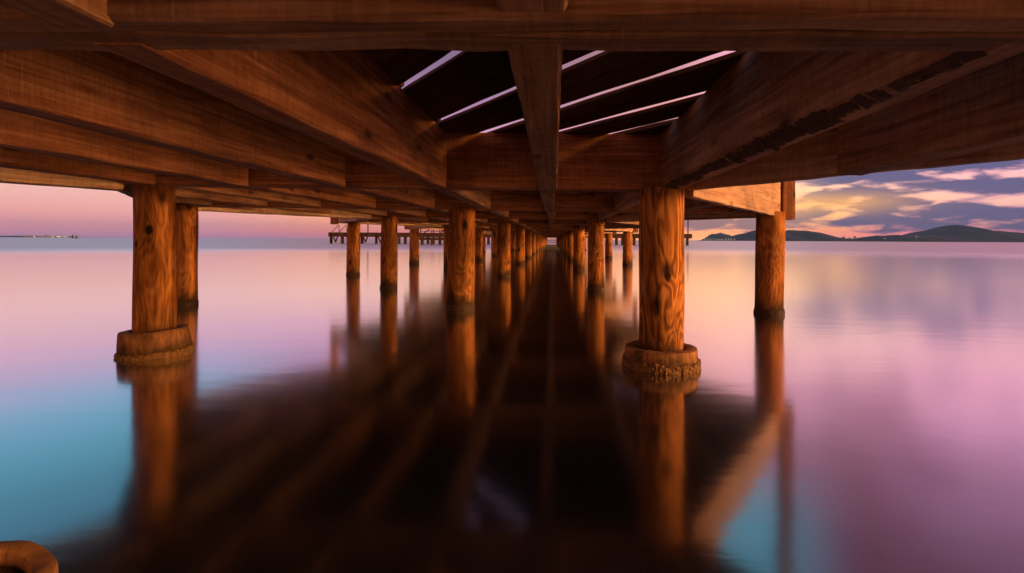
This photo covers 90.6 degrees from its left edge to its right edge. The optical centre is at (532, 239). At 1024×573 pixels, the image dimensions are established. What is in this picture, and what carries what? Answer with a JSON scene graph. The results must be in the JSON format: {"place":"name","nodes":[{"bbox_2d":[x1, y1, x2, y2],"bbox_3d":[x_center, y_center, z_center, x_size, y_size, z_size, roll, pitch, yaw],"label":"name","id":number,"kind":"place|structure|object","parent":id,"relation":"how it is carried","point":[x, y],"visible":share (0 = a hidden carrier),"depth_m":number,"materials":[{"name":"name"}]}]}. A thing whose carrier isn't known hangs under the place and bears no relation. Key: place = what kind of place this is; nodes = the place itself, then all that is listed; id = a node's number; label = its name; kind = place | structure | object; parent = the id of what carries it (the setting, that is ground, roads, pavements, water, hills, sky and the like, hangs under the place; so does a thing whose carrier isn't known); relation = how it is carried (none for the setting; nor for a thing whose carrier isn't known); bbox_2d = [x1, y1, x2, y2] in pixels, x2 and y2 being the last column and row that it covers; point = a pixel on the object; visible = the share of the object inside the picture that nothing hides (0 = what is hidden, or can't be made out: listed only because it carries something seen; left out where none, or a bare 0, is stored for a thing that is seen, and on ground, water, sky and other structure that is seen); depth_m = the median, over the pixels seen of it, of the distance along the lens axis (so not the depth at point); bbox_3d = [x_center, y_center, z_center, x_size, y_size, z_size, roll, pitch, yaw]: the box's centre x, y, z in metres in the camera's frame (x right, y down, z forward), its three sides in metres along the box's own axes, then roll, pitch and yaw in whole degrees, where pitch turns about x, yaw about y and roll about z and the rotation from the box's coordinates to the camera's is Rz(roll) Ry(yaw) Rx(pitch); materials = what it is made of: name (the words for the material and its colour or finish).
{"place":"outdoors","nodes":[
{"label":"outdoors","id":0,"kind":"place"},
{"bbox_2d":[0,236,85,237],"bbox_3d":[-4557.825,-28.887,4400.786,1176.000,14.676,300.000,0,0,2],"label":"coast","id":1,"kind":"structure","parent":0,"point":[37,236],"depth_m":4279.71},
{"bbox_2d":[0,237,1023,572],"bbox_3d":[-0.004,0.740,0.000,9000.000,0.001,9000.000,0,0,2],"label":"water","id":2,"kind":"structure","parent":0,"point":[306,405],"depth_m":2.11,"materials":[{"name":"liquid"}]},
{"bbox_2d":[0,540,58,572],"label":"concrete ring","id":3,"kind":"object","parent":2,"relation":"in","point":[20,556],"visible":1,"depth_m":0.95,"materials":[{"name":"brown concrete"}]},
{"bbox_2d":[419,229,442,244],"bbox_3d":[-11.778,-0.195,65.774,6.800,2.753,2.500,0,0,2],"label":"landing stage","id":4,"kind":"object","parent":2,"relation":"in","point":[423,239],"visible":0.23,"depth_m":64.65,"materials":[{"name":"brown wood"}]},
{"bbox_2d":[328,220,691,244],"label":"pier head","id":5,"kind":"object","parent":2,"relation":"in","point":[332,235],"visible":0.34,"depth_m":76.75},
{"bbox_2d":[0,0,1023,374],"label":"wooden pier","id":6,"kind":"structure","parent":2,"relation":"in","point":[172,118],"depth_m":1.85,"materials":[{"name":"brown wood"}]},
{"bbox_2d":[0,51,1023,240],"label":"sky","id":7,"kind":"structure","parent":0,"point":[990,195],"materials":[{"name":"pink"}]},
{"bbox_2d":[698,233,730,240],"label":"headland","id":8,"kind":"structure","parent":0,"point":[718,236],"depth_m":3762.79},
{"bbox_2d":[710,225,1023,241],"bbox_3d":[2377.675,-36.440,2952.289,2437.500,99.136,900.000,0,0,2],"label":"hills","id":9,"kind":"structure","parent":0,"point":[963,232],"depth_m":2694.32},
{"bbox_2d":[850,235,980,241],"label":"hills","id":10,"kind":"structure","parent":0,"point":[893,238],"depth_m":2128.48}
]}

